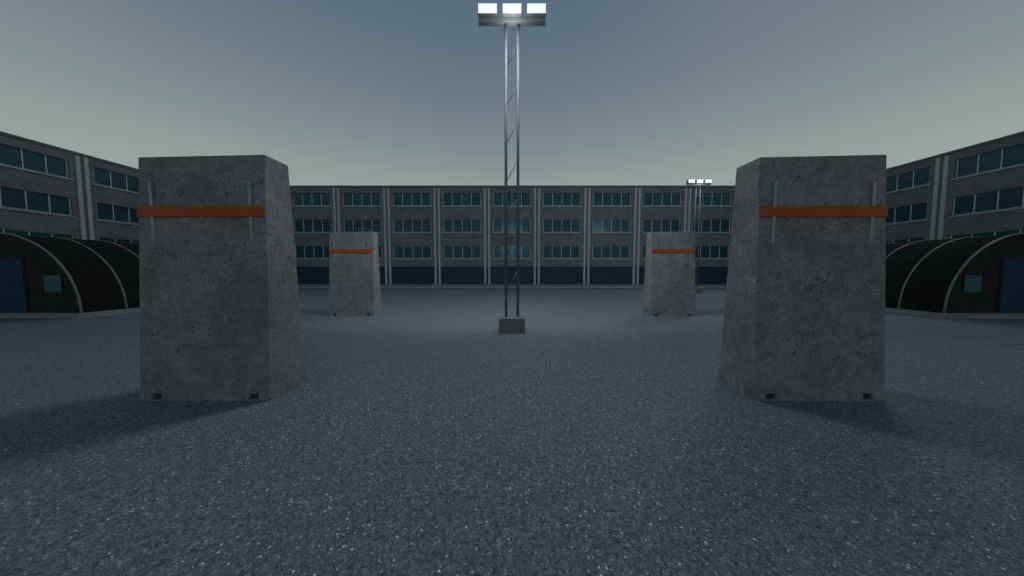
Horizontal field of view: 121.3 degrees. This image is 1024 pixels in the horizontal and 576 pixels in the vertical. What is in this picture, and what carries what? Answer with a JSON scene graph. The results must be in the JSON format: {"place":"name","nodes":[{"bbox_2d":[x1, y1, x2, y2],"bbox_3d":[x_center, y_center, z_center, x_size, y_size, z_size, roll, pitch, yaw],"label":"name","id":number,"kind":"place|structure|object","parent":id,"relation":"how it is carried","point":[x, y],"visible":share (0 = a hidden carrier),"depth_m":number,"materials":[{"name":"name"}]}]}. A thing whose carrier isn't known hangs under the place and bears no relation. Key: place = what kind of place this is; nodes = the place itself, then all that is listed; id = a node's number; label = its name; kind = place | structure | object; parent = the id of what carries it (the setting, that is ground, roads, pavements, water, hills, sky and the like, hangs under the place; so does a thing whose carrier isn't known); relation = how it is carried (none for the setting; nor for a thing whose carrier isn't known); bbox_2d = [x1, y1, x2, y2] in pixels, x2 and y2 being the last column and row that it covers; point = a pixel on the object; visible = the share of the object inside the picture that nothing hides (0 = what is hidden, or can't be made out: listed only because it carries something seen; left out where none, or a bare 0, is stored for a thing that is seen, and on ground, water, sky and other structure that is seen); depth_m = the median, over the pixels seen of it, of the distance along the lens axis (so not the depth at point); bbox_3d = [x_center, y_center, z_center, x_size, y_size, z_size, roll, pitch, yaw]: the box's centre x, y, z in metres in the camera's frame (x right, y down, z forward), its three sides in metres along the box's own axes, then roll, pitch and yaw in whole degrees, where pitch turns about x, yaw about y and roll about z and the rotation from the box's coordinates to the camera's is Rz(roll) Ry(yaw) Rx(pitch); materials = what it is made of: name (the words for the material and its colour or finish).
{"place":"outdoors","nodes":[
{"label":"outdoors","id":0,"kind":"place"},
{"bbox_2d":[0,131,138,242],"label":"office block","id":1,"kind":"structure","parent":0,"point":[49,190],"depth_m":24.59,"materials":[{"name":"concrete"}]},
{"bbox_2d":[0,229,73,238],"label":"window","id":2,"kind":"structure","parent":1,"relation":"in","point":[19,232],"depth_m":23.13,"materials":[{"name":"glass"}]},
{"bbox_2d":[0,144,73,180],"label":"window","id":3,"kind":"structure","parent":1,"relation":"in","point":[11,157],"depth_m":23.03,"materials":[{"name":"glass"}]},
{"bbox_2d":[0,186,76,217],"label":"window","id":4,"kind":"structure","parent":1,"relation":"in","point":[10,198],"depth_m":23.13,"materials":[{"name":"glass"}]},
{"bbox_2d":[92,167,138,193],"bbox_3d":[-38.240,-10.406,28.648,0.260,1.730,5.000,0,3,0],"label":"window","id":5,"kind":"structure","parent":1,"relation":"in","point":[103,178],"depth_m":27.85,"materials":[{"name":"glass"}]},
{"bbox_2d":[95,202,138,225],"bbox_3d":[-38.240,-7.211,28.831,0.260,1.730,5.000,0,3,0],"label":"window","id":6,"kind":"structure","parent":1,"relation":"in","point":[105,212],"depth_m":27.93,"materials":[{"name":"glass"}]},
{"bbox_2d":[99,237,138,242],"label":"window","id":7,"kind":"structure","parent":1,"relation":"in","point":[100,238],"depth_m":28.03,"materials":[{"name":"glass"}]},
{"bbox_2d":[0,288,1023,575],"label":"ground","id":8,"kind":"structure","parent":0,"point":[456,432],"depth_m":2.67,"materials":[{"name":"grey asphalt"}]},
{"bbox_2d":[0,232,139,317],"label":"arched hut","id":9,"kind":"object","parent":8,"relation":"on","point":[49,277],"visible":0.6,"depth_m":10.59,"materials":[{"name":"metal"}]},
{"bbox_2d":[0,259,28,312],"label":"door","id":10,"kind":"structure","parent":9,"relation":"in","point":[13,289],"depth_m":10.48,"materials":[{"name":"blue paint"}]},
{"bbox_2d":[43,275,63,292],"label":"window","id":11,"kind":"structure","parent":9,"relation":"in","point":[52,283],"depth_m":10.50,"materials":[{"name":"teal glass"}]},
{"bbox_2d":[136,155,305,400],"bbox_3d":[-4.045,-0.136,4.039,1.720,3.232,0.669,0,3,0],"label":"concrete barrier","id":12,"kind":"object","parent":8,"relation":"on","point":[220,317],"visible":1,"depth_m":3.78,"materials":[{"name":"grey concrete"}]},
{"bbox_2d":[329,231,381,315],"bbox_3d":[-6.120,-0.547,11.227,1.720,3.232,0.669,0,3,0],"label":"concrete barrier","id":13,"kind":"object","parent":8,"relation":"on","point":[354,281],"visible":1,"depth_m":10.96,"materials":[{"name":"grey concrete"}]},
{"bbox_2d":[478,3,545,333],"bbox_3d":[0.000,-3.094,8.047,1.810,8.860,0.800,0,3,0],"label":"floodlight mast","id":14,"kind":"object","parent":8,"relation":"on","point":[511,16],"visible":0.98,"depth_m":7.87,"materials":[{"name":"metal"}]},
{"bbox_2d":[290,185,734,283],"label":"office block","id":15,"kind":"structure","parent":8,"relation":"on","point":[455,234],"depth_m":35.45,"materials":[{"name":"concrete"}]},
{"bbox_2d":[291,193,331,206],"bbox_3d":[-24.520,-10.782,35.233,5.000,1.730,0.260,0,3,0],"label":"window","id":16,"kind":"structure","parent":15,"relation":"in","point":[299,199],"depth_m":35.33,"materials":[{"name":"glass"}]},
{"bbox_2d":[295,245,328,258],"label":"window","id":17,"kind":"structure","parent":15,"relation":"in","point":[301,251],"depth_m":35.69,"materials":[{"name":"glass"}]},
{"bbox_2d":[294,220,331,232],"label":"window","id":18,"kind":"structure","parent":15,"relation":"in","point":[300,226],"depth_m":35.52,"materials":[{"name":"glass"}]},
{"bbox_2d":[341,193,381,206],"bbox_3d":[-18.390,-10.782,35.233,5.000,1.730,0.260,0,3,0],"label":"window","id":19,"kind":"structure","parent":15,"relation":"in","point":[349,199],"depth_m":35.33,"materials":[{"name":"glass"}]},
{"bbox_2d":[344,220,382,232],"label":"window","id":20,"kind":"structure","parent":15,"relation":"in","point":[349,225],"depth_m":35.52,"materials":[{"name":"glass"}]},
{"bbox_2d":[378,245,381,258],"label":"window","id":21,"kind":"structure","parent":15,"relation":"in","point":[379,246],"depth_m":35.69,"materials":[{"name":"glass"}]},
{"bbox_2d":[391,193,431,206],"bbox_3d":[-12.260,-10.782,35.233,5.000,1.730,0.260,0,3,0],"label":"window","id":22,"kind":"structure","parent":15,"relation":"in","point":[399,199],"depth_m":35.33,"materials":[{"name":"glass"}]},
{"bbox_2d":[392,220,432,232],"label":"window","id":23,"kind":"structure","parent":15,"relation":"in","point":[400,226],"depth_m":35.52,"materials":[{"name":"glass"}]},
{"bbox_2d":[394,245,431,258],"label":"window","id":24,"kind":"structure","parent":15,"relation":"in","point":[400,251],"depth_m":35.69,"materials":[{"name":"glass"}]},
{"bbox_2d":[441,193,481,206],"bbox_3d":[-6.130,-10.782,35.233,5.000,1.730,0.260,0,3,0],"label":"window","id":25,"kind":"structure","parent":15,"relation":"in","point":[449,199],"depth_m":35.33,"materials":[{"name":"glass"}]},
{"bbox_2d":[442,220,481,232],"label":"window","id":26,"kind":"structure","parent":15,"relation":"in","point":[449,226],"depth_m":35.51,"materials":[{"name":"glass"}]},
{"bbox_2d":[444,245,480,258],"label":"window","id":27,"kind":"structure","parent":15,"relation":"in","point":[450,251],"depth_m":35.69,"materials":[{"name":"glass"}]},
{"bbox_2d":[493,245,530,258],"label":"window","id":28,"kind":"structure","parent":15,"relation":"in","point":[498,250],"depth_m":35.69,"materials":[{"name":"glass"}]},
{"bbox_2d":[492,220,531,232],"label":"window","id":29,"kind":"structure","parent":15,"relation":"in","point":[498,225],"depth_m":35.51,"materials":[{"name":"glass"}]},
{"bbox_2d":[492,193,531,206],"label":"window","id":30,"kind":"structure","parent":15,"relation":"in","point":[498,198],"depth_m":35.33,"materials":[{"name":"glass"}]},
{"bbox_2d":[543,245,579,258],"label":"window","id":31,"kind":"structure","parent":15,"relation":"in","point":[549,251],"depth_m":35.69,"materials":[{"name":"glass"}]},
{"bbox_2d":[542,220,581,232],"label":"window","id":32,"kind":"structure","parent":15,"relation":"in","point":[549,226],"depth_m":35.51,"materials":[{"name":"glass"}]},
{"bbox_2d":[542,193,582,206],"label":"window","id":33,"kind":"structure","parent":15,"relation":"in","point":[549,199],"depth_m":35.33,"materials":[{"name":"glass"}]},
{"bbox_2d":[592,245,629,258],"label":"window","id":34,"kind":"structure","parent":15,"relation":"in","point":[598,251],"depth_m":35.69,"materials":[{"name":"glass"}]},
{"bbox_2d":[591,220,631,232],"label":"window","id":35,"kind":"structure","parent":15,"relation":"in","point":[599,226],"depth_m":35.52,"materials":[{"name":"glass"}]},
{"bbox_2d":[592,193,632,206],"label":"window","id":36,"kind":"structure","parent":15,"relation":"in","point":[599,199],"depth_m":35.33,"materials":[{"name":"glass"}]},
{"bbox_2d":[642,245,645,258],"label":"window","id":37,"kind":"structure","parent":15,"relation":"in","point":[643,246],"depth_m":35.70,"materials":[{"name":"glass"}]},
{"bbox_2d":[641,220,679,232],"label":"window","id":38,"kind":"structure","parent":15,"relation":"in","point":[649,226],"depth_m":35.52,"materials":[{"name":"glass"}]},
{"bbox_2d":[642,193,682,206],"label":"window","id":39,"kind":"structure","parent":15,"relation":"in","point":[649,199],"depth_m":35.33,"materials":[{"name":"glass"}]},
{"bbox_2d":[695,245,728,258],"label":"window","id":40,"kind":"structure","parent":15,"relation":"in","point":[705,251],"depth_m":35.69,"materials":[{"name":"glass"}]},
{"bbox_2d":[693,220,730,232],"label":"window","id":41,"kind":"structure","parent":15,"relation":"in","point":[706,226],"depth_m":35.52,"materials":[{"name":"glass"}]},
{"bbox_2d":[692,193,732,206],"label":"window","id":42,"kind":"structure","parent":15,"relation":"in","point":[707,199],"depth_m":35.33,"materials":[{"name":"glass"}]},
{"bbox_2d":[642,231,695,315],"bbox_3d":[6.120,-0.545,11.197,1.720,3.232,0.669,0,3,0],"label":"concrete barrier","id":43,"kind":"object","parent":8,"relation":"on","point":[669,283],"visible":1,"depth_m":10.93,"materials":[{"name":"grey concrete"}]},
{"bbox_2d":[686,179,711,292],"bbox_3d":[14.440,-3.922,22.553,1.810,8.860,0.800,0,3,0],"label":"floodlight mast","id":44,"kind":"object","parent":8,"relation":"on","point":[700,182],"visible":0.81,"depth_m":22.37,"materials":[{"name":"metal"}]},
{"bbox_2d":[718,155,887,400],"bbox_3d":[4.055,-0.136,4.039,1.720,3.232,0.669,0,3,0],"label":"concrete barrier","id":45,"kind":"object","parent":8,"relation":"on","point":[804,315],"visible":1,"depth_m":3.78,"materials":[{"name":"grey concrete"}]},
{"bbox_2d":[885,232,1023,318],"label":"arched hut","id":46,"kind":"object","parent":8,"relation":"on","point":[976,277],"visible":0.58,"depth_m":10.55,"materials":[{"name":"metal"}]},
{"bbox_2d":[962,275,982,292],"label":"window","id":47,"kind":"structure","parent":46,"relation":"in","point":[971,283],"depth_m":10.47,"materials":[{"name":"teal glass"}]},
{"bbox_2d":[997,258,1023,312],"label":"door","id":48,"kind":"structure","parent":46,"relation":"in","point":[1011,287],"depth_m":10.44,"materials":[{"name":"blue paint"}]},
{"bbox_2d":[0,0,1023,184],"label":"sky","id":49,"kind":"structure","parent":0,"point":[335,92],"materials":[{"name":"blue"}]},
{"bbox_2d":[298,284,726,287],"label":"pavement","id":50,"kind":"structure","parent":0,"point":[511,285],"depth_m":32.67,"materials":[{"name":"concrete"}]},
{"bbox_2d":[886,131,1023,242],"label":"office block","id":51,"kind":"structure","parent":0,"point":[974,190],"depth_m":24.57,"materials":[{"name":"concrete"}]},
{"bbox_2d":[886,237,924,242],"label":"window","id":52,"kind":"structure","parent":51,"relation":"in","point":[918,238],"depth_m":27.93,"materials":[{"name":"glass"}]},
{"bbox_2d":[886,202,928,224],"bbox_3d":[38.240,-7.211,28.831,0.260,1.730,5.000,0,3,0],"label":"window","id":53,"kind":"structure","parent":51,"relation":"in","point":[916,212],"depth_m":27.93,"materials":[{"name":"glass"}]},
{"bbox_2d":[886,167,931,193],"bbox_3d":[38.240,-10.406,28.648,0.260,1.730,5.000,0,3,0],"label":"window","id":54,"kind":"structure","parent":51,"relation":"in","point":[918,178],"depth_m":27.85,"materials":[{"name":"glass"}]},
{"bbox_2d":[947,186,1023,217],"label":"window","id":55,"kind":"structure","parent":51,"relation":"in","point":[1012,198],"depth_m":23.13,"materials":[{"name":"glass"}]},
{"bbox_2d":[950,229,1023,238],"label":"window","id":56,"kind":"structure","parent":51,"relation":"in","point":[1002,232],"depth_m":23.13,"materials":[{"name":"glass"}]},
{"bbox_2d":[950,144,1023,180],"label":"window","id":57,"kind":"structure","parent":51,"relation":"in","point":[1010,157],"depth_m":23.03,"materials":[{"name":"glass"}]}
]}

